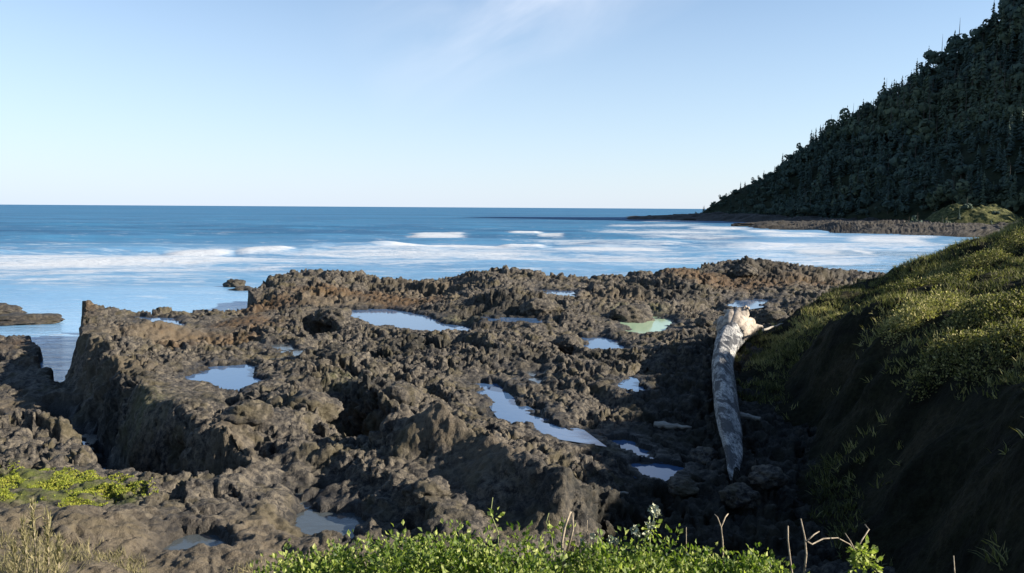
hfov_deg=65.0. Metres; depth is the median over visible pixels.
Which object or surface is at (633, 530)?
seed stem
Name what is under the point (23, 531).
grass plume
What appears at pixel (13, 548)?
grass plume
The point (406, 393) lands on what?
boulder
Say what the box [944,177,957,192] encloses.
broadleaf tree
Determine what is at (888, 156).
conifer tree
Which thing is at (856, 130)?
broadleaf tree
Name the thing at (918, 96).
broadleaf tree
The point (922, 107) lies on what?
broadleaf tree
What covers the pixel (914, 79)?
conifer tree
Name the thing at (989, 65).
broadleaf tree
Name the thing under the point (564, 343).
boulder
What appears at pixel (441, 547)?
leafy shrub
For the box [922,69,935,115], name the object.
conifer tree
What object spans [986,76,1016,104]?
broadleaf tree
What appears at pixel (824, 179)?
broadleaf tree
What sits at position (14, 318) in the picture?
sea rock
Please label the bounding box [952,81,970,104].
broadleaf tree
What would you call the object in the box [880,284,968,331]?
bank bush
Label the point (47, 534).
grass plume
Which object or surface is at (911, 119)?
broadleaf tree
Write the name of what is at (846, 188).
broadleaf tree
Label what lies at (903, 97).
conifer tree
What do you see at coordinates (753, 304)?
tide pool water
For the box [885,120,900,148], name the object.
conifer tree
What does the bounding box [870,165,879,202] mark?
conifer tree
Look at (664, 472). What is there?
tide pool water
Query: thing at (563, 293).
tide pool water
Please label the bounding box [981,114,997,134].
broadleaf tree
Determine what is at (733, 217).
foreshore reef
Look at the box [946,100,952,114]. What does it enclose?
conifer tree
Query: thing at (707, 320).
boulder
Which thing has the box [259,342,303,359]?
tide pool water
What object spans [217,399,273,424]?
boulder
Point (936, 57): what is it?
broadleaf tree
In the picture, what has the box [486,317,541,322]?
tide pool water
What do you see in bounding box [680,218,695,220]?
sea rock
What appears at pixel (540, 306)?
boulder
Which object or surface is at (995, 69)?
conifer tree
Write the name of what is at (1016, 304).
bank bush
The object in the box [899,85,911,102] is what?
broadleaf tree
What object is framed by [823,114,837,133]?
broadleaf tree
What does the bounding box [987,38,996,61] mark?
conifer tree
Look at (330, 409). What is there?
boulder
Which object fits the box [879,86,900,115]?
broadleaf tree
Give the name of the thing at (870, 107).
conifer tree
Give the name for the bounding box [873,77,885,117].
conifer tree
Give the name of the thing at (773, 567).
leafy shrub
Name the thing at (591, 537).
seed stem
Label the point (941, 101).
conifer tree
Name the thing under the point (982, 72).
conifer tree
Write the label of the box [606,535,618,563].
seed stem
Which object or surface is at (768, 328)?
driftwood stick
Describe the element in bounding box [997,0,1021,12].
broadleaf tree
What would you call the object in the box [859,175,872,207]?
conifer tree
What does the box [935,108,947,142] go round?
conifer tree
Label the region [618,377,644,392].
tide pool water
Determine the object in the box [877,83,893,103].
broadleaf tree
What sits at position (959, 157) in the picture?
conifer tree
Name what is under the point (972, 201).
broadleaf tree
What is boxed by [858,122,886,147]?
broadleaf tree
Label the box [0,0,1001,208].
sky
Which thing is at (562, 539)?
dry stalk
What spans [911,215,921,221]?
broadleaf tree
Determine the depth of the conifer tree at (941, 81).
575.84 m
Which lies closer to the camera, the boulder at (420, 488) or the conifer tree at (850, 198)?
the boulder at (420, 488)
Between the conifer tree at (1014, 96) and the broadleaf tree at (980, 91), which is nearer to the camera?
the conifer tree at (1014, 96)
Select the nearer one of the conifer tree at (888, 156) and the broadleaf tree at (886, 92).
the conifer tree at (888, 156)
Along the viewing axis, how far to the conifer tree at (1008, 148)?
387.12 m
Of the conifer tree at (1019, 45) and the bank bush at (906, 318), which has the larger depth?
the conifer tree at (1019, 45)
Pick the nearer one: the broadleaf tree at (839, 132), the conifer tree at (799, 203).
the conifer tree at (799, 203)
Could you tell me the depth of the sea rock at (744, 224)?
369.64 m
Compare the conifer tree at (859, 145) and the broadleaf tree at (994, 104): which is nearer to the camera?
the broadleaf tree at (994, 104)
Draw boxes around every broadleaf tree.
[797,191,815,203]
[797,195,828,215]
[811,180,824,196]
[818,163,831,173]
[818,168,832,183]
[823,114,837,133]
[827,115,840,139]
[830,188,838,209]
[837,117,860,139]
[839,106,864,124]
[840,185,855,199]
[841,112,866,135]
[841,146,854,166]
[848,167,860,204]
[849,108,868,137]
[850,148,877,165]
[851,128,867,146]
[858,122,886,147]
[861,115,884,134]
[863,123,887,143]
[871,149,892,167]
[874,105,912,140]
[874,163,897,185]
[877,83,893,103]
[877,84,888,95]
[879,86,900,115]
[880,192,894,213]
[882,88,906,122]
[885,85,904,106]
[888,148,926,170]
[890,140,912,162]
[898,178,920,197]
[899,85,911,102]
[899,105,911,121]
[901,135,922,157]
[903,108,939,132]
[904,87,922,108]
[906,99,940,146]
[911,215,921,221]
[913,85,937,118]
[914,184,935,204]
[916,157,934,177]
[917,111,941,145]
[923,38,958,64]
[925,184,945,211]
[928,89,940,101]
[935,133,960,153]
[936,64,957,78]
[939,185,957,203]
[944,26,970,53]
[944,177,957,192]
[945,75,969,92]
[945,108,958,128]
[949,101,975,138]
[951,163,969,178]
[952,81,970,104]
[953,95,970,121]
[953,177,979,204]
[958,38,978,58]
[959,197,972,209]
[961,49,980,79]
[961,191,979,205]
[967,107,990,128]
[970,38,989,53]
[971,57,990,78]
[978,78,991,98]
[980,44,1003,70]
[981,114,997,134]
[983,84,1008,113]
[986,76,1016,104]
[988,61,1010,88]
[996,14,1023,47]
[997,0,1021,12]
[998,166,1019,189]
[999,2,1022,20]
[1000,72,1016,88]
[1004,89,1023,120]
[1009,58,1023,88]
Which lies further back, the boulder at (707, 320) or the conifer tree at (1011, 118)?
the conifer tree at (1011, 118)
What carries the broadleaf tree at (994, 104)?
on the headland hill
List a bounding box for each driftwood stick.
[653,421,691,429]
[740,412,760,420]
[762,323,782,330]
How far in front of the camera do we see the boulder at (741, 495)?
17.29 m
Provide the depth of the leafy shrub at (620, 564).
6.41 m
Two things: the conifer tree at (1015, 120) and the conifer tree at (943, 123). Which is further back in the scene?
the conifer tree at (943, 123)
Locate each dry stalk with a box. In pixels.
[560,511,573,572]
[714,514,727,564]
[787,526,792,572]
[800,519,869,572]
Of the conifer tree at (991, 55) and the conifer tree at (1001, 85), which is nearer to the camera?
the conifer tree at (1001, 85)
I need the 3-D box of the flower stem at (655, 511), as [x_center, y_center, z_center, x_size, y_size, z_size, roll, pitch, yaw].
[1.140,2.259,6.646,0.180,0.962,0.212,-2,6,-25]
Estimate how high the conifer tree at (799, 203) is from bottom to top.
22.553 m
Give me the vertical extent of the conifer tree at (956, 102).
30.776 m
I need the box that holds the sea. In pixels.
[0,205,978,469]
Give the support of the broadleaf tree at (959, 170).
on the headland hill
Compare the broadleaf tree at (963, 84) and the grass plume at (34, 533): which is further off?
the broadleaf tree at (963, 84)
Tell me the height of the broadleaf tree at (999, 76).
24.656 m
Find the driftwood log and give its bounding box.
[712,305,762,480]
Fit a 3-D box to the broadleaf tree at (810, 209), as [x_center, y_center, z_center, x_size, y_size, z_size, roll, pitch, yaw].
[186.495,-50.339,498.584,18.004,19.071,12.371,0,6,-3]
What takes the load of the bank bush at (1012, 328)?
on the bank terrain at (955, 488)
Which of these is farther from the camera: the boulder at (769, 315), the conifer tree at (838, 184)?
the conifer tree at (838, 184)
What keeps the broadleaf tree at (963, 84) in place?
on the headland hill
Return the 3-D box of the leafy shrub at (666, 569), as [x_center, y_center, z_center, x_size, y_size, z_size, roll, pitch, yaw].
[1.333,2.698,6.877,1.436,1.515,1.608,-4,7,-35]
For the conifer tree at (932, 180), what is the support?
on the headland hill
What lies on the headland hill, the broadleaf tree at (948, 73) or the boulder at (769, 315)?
the broadleaf tree at (948, 73)
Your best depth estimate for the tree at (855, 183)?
505.56 m
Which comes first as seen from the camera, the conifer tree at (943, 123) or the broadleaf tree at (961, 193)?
the broadleaf tree at (961, 193)
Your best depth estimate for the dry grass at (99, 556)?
11.03 m
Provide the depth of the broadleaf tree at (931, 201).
386.48 m
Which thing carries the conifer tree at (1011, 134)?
on the headland hill
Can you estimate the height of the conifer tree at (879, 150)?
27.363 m
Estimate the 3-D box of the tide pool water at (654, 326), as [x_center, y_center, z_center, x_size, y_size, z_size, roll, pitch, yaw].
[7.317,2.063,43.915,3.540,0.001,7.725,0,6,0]
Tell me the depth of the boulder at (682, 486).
18.14 m
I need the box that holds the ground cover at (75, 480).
[0,461,158,506]
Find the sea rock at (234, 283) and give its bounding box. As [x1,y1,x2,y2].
[223,279,245,286]
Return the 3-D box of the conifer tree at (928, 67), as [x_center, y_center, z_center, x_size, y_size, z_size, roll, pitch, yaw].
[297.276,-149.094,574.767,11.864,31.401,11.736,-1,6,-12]
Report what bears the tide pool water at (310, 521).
on the rocky shore
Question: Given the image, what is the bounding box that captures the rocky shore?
[0,255,895,572]
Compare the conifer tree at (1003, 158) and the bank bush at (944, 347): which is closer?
the bank bush at (944, 347)
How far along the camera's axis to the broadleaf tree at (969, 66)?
554.00 m
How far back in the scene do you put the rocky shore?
22.41 m
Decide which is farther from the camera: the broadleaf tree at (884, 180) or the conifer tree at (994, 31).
the conifer tree at (994, 31)
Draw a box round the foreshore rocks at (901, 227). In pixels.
[748,217,1015,237]
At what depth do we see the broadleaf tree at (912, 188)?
414.08 m
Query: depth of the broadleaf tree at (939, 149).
441.97 m
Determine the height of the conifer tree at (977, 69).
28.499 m
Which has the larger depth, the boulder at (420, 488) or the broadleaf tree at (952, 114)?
the broadleaf tree at (952, 114)
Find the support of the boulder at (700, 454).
on the rocky shore
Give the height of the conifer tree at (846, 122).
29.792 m
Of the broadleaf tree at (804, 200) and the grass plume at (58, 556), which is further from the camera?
the broadleaf tree at (804, 200)
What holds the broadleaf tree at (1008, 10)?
on the headland hill
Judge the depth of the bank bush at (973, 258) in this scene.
30.03 m
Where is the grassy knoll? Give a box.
[925,203,1020,224]
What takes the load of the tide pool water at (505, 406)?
on the rocky shore
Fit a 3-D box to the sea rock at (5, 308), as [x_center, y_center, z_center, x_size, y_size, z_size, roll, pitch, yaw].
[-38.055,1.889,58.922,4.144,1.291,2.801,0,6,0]
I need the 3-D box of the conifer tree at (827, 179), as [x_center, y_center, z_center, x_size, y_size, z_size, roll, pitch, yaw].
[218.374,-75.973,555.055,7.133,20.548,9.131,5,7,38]
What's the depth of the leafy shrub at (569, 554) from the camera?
6.60 m
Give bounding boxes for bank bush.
[867,274,929,303]
[878,298,942,347]
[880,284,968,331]
[899,327,989,406]
[911,265,984,286]
[925,292,987,310]
[937,246,1016,280]
[937,289,1023,333]
[947,314,1023,387]
[970,286,1023,318]
[977,226,1023,257]
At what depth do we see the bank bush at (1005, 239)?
31.68 m
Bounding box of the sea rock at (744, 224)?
[731,222,756,225]
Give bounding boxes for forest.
[692,0,1023,218]
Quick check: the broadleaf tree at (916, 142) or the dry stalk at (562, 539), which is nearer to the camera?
the dry stalk at (562, 539)
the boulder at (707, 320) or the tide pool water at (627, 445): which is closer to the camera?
the tide pool water at (627, 445)
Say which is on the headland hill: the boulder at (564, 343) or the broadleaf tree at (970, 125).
the broadleaf tree at (970, 125)
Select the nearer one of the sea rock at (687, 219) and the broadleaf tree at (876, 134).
the sea rock at (687, 219)
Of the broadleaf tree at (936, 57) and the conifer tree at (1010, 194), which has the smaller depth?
the conifer tree at (1010, 194)
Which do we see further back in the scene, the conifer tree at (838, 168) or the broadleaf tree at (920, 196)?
the conifer tree at (838, 168)
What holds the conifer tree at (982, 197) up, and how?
on the headland hill
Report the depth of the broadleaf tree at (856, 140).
574.75 m
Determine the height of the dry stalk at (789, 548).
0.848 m
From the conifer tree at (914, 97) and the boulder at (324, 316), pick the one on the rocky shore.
the boulder at (324, 316)
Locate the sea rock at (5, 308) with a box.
[0,303,26,314]
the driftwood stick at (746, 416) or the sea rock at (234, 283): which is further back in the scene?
the sea rock at (234, 283)
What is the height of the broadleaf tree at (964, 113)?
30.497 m
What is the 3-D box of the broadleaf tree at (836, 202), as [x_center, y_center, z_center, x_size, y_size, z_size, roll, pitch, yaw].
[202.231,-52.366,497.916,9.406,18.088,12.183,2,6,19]
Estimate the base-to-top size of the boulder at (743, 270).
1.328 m
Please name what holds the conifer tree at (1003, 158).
on the headland hill
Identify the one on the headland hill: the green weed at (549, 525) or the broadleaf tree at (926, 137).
the broadleaf tree at (926, 137)
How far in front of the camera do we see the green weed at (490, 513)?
6.83 m
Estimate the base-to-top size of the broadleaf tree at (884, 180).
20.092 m
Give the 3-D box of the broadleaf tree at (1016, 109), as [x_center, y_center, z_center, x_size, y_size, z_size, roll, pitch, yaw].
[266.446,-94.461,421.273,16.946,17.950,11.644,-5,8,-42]
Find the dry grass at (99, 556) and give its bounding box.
[0,528,267,572]
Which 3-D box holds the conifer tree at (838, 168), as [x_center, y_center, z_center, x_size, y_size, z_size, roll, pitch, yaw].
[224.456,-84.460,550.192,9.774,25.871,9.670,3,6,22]
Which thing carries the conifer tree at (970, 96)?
on the headland hill
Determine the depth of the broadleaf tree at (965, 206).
320.51 m
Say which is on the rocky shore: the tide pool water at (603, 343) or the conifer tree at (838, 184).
the tide pool water at (603, 343)
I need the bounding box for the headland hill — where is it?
[704,19,1023,219]
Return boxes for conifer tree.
[793,188,803,216]
[813,166,825,205]
[823,162,831,188]
[826,188,831,215]
[832,145,844,178]
[835,172,840,199]
[836,188,842,214]
[840,105,850,140]
[842,171,855,211]
[854,165,868,208]
[855,127,862,148]
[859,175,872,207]
[860,98,866,122]
[868,101,872,124]
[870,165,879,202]
[871,140,881,179]
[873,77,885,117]
[882,94,890,123]
[884,142,891,173]
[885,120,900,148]
[892,79,896,98]
[897,87,906,109]
[897,100,909,137]
[906,70,916,99]
[907,92,917,112]
[908,98,918,125]
[911,66,920,93]
[914,157,921,179]
[919,90,928,119]
[920,56,935,91]
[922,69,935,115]
[925,133,935,161]
[928,171,936,189]
[935,87,947,123]
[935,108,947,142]
[937,61,946,87]
[937,104,944,135]
[939,74,945,87]
[940,130,951,162]
[945,31,961,69]
[946,81,954,116]
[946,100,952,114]
[949,123,956,143]
[951,71,960,110]
[951,94,964,143]
[952,150,963,171]
[963,60,980,112]
[967,49,987,100]
[968,61,978,94]
[971,99,983,129]
[975,185,986,205]
[976,169,988,203]
[978,53,987,87]
[985,133,995,160]
[987,0,996,27]
[987,12,998,35]
[987,19,997,46]
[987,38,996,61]
[987,56,998,94]
[990,78,997,101]
[991,4,1007,40]
[997,72,1009,104]
[999,145,1007,170]
[999,161,1012,196]
[1000,121,1014,156]
[1002,25,1017,63]
[1004,121,1015,144]
[1005,110,1015,135]
[1006,12,1017,42]
[1006,183,1013,211]
[1009,75,1018,104]
[1011,171,1019,197]
[1012,112,1017,127]
[1015,23,1023,52]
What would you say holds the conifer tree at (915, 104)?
on the headland hill
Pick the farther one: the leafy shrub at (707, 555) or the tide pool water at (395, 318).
the tide pool water at (395, 318)
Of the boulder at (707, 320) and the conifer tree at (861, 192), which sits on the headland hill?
the conifer tree at (861, 192)
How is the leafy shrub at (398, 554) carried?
on the foreground ground
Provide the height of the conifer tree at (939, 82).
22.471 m
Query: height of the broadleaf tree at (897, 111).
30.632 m
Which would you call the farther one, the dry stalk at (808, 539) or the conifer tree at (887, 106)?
the conifer tree at (887, 106)
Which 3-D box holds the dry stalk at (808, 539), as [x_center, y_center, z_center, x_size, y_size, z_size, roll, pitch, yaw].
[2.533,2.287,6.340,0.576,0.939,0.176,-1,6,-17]
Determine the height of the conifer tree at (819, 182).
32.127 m
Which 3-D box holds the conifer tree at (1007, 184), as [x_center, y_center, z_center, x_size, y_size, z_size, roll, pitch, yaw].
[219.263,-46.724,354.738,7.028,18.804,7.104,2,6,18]
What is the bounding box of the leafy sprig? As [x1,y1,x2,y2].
[846,535,883,572]
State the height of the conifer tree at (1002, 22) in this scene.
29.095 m
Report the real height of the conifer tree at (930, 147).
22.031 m
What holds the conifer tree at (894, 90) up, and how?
on the headland hill
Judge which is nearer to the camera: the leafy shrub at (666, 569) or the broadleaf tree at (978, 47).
the leafy shrub at (666, 569)
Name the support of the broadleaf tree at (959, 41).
on the headland hill
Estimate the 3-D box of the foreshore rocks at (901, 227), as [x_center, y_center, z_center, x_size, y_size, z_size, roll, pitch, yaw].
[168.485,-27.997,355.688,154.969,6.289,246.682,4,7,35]
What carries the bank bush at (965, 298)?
on the bank terrain at (955, 488)
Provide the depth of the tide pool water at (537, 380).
29.35 m
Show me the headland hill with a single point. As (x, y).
(968, 159)
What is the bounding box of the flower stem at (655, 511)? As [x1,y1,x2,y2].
[637,504,662,560]
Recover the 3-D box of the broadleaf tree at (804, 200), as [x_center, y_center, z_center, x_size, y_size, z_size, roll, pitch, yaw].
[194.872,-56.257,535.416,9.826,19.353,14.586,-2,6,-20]
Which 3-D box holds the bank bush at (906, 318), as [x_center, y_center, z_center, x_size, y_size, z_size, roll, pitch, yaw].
[10.239,0.988,20.680,1.503,1.354,1.366,0,6,0]
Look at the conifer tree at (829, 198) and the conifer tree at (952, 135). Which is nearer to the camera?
the conifer tree at (952, 135)
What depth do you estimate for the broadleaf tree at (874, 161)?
510.26 m
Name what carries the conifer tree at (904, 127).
on the headland hill
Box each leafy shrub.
[250,538,364,572]
[282,529,390,572]
[338,520,459,572]
[391,518,517,572]
[434,519,575,572]
[499,517,613,572]
[551,526,672,572]
[606,520,723,572]
[673,540,778,572]
[698,542,809,572]
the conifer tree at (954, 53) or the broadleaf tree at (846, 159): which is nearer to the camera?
the broadleaf tree at (846, 159)
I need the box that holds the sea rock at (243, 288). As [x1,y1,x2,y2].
[228,286,254,290]
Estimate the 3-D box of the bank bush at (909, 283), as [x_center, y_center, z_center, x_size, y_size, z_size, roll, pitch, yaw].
[13.000,0.278,27.168,2.130,1.479,1.804,0,6,0]
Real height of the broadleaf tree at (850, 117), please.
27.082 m
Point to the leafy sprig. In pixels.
(857, 560)
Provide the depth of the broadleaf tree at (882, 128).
542.06 m
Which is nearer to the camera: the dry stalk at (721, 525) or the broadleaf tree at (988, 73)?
the dry stalk at (721, 525)
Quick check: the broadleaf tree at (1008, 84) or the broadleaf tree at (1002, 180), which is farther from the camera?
the broadleaf tree at (1008, 84)
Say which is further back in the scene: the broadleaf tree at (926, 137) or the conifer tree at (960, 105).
the broadleaf tree at (926, 137)
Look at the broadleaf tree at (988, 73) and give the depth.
530.50 m
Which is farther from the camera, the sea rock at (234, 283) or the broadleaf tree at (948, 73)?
the broadleaf tree at (948, 73)
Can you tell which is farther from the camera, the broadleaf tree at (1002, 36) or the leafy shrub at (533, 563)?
the broadleaf tree at (1002, 36)
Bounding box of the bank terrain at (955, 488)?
[737,219,1023,572]
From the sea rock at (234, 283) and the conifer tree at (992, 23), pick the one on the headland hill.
the conifer tree at (992, 23)
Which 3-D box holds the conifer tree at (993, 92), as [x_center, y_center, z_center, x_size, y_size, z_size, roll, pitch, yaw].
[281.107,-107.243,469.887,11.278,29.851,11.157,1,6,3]
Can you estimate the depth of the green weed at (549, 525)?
7.06 m
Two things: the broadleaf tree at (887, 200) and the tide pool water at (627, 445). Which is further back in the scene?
the broadleaf tree at (887, 200)
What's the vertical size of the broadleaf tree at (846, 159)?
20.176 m
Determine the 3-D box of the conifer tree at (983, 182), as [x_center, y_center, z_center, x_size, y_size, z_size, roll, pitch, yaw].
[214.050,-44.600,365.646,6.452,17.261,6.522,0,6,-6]
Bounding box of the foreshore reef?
[627,212,911,221]
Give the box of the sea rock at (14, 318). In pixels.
[0,312,64,325]
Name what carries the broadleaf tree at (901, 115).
on the headland hill
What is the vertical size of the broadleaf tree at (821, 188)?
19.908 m
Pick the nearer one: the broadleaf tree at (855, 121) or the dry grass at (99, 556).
the dry grass at (99, 556)
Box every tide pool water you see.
[135,317,184,324]
[164,534,225,549]
[185,364,260,390]
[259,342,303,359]
[294,493,365,538]
[350,309,470,330]
[477,383,606,446]
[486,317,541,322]
[513,371,543,383]
[541,289,575,296]
[582,337,624,348]
[612,440,660,462]
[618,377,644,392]
[620,317,671,332]
[625,463,683,480]
[727,299,767,308]
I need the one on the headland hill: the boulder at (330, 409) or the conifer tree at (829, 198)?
the conifer tree at (829, 198)
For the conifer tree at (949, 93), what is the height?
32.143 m
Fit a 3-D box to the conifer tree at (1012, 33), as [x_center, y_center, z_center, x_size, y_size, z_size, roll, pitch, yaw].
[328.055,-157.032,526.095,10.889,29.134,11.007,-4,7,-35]
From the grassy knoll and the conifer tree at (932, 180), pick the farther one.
the conifer tree at (932, 180)
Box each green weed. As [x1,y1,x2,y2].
[487,497,504,543]
[543,514,554,559]
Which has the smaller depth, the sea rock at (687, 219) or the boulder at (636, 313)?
the boulder at (636, 313)
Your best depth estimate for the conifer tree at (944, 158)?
435.39 m
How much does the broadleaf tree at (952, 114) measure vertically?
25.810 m
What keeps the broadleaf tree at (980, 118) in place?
on the headland hill
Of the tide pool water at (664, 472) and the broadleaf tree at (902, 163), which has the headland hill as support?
the broadleaf tree at (902, 163)
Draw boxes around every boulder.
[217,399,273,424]
[285,389,343,422]
[312,306,351,326]
[375,381,422,404]
[401,476,450,505]
[519,297,562,315]
[552,334,583,354]
[605,303,654,322]
[667,476,698,497]
[689,446,719,464]
[695,313,718,327]
[718,482,761,509]
[732,263,758,277]
[748,464,789,489]
[755,308,788,323]
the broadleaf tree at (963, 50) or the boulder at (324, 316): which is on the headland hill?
the broadleaf tree at (963, 50)
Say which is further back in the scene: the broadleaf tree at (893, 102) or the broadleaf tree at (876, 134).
the broadleaf tree at (893, 102)
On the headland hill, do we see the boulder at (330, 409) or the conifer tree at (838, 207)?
the conifer tree at (838, 207)
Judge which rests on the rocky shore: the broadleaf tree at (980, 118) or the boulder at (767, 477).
the boulder at (767, 477)
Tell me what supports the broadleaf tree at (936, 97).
on the headland hill
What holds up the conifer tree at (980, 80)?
on the headland hill
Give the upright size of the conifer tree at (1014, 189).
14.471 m
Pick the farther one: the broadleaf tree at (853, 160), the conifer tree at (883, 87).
the conifer tree at (883, 87)
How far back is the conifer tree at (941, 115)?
505.34 m
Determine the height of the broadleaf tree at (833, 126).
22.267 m
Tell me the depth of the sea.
153.69 m
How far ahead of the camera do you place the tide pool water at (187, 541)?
12.98 m
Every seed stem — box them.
[580,533,595,568]
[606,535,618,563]
[630,525,640,567]
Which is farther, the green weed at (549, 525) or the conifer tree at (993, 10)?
the conifer tree at (993, 10)
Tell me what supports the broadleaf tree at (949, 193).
on the headland hill
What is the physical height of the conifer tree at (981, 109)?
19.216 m
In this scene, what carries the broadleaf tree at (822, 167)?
on the headland hill
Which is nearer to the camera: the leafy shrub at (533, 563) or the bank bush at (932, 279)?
the leafy shrub at (533, 563)
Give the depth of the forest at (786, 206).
541.40 m
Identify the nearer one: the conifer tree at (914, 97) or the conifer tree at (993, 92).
the conifer tree at (993, 92)
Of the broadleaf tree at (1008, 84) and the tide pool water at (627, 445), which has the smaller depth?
the tide pool water at (627, 445)
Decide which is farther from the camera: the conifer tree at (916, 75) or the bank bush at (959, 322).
the conifer tree at (916, 75)
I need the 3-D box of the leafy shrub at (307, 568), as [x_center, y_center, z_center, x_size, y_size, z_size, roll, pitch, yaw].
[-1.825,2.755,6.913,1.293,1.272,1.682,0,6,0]
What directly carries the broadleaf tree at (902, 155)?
on the headland hill
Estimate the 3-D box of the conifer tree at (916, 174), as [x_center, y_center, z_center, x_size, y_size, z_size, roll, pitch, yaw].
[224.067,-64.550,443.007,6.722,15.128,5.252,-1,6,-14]
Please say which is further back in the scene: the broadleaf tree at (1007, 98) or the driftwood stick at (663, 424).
the broadleaf tree at (1007, 98)
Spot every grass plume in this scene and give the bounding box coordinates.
[0,512,72,572]
[2,536,75,572]
[6,497,100,572]
[13,506,74,572]
[29,532,103,572]
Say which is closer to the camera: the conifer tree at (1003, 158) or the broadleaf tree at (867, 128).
the conifer tree at (1003, 158)
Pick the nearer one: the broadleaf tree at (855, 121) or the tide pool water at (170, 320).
the tide pool water at (170, 320)
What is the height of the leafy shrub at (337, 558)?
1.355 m
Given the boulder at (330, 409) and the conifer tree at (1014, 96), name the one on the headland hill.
the conifer tree at (1014, 96)
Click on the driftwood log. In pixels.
(737, 329)
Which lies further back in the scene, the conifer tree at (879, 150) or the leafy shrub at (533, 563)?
the conifer tree at (879, 150)
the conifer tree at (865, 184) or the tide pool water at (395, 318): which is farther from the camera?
the conifer tree at (865, 184)
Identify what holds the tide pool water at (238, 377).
on the rocky shore
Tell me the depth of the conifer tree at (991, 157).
394.60 m
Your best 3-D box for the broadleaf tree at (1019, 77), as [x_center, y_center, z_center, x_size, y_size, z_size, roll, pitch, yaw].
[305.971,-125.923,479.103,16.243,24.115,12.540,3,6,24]
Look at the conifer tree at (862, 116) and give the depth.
628.12 m
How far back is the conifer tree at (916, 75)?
577.21 m
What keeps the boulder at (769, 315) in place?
on the rocky shore
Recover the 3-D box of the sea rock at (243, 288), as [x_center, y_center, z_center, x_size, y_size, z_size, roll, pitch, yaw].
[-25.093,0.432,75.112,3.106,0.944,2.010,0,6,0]
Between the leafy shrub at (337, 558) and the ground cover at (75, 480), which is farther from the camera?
the ground cover at (75, 480)
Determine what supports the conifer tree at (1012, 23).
on the headland hill
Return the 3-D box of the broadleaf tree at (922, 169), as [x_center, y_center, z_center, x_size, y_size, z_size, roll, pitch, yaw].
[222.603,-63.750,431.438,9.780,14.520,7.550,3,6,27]
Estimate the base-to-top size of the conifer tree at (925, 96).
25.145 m

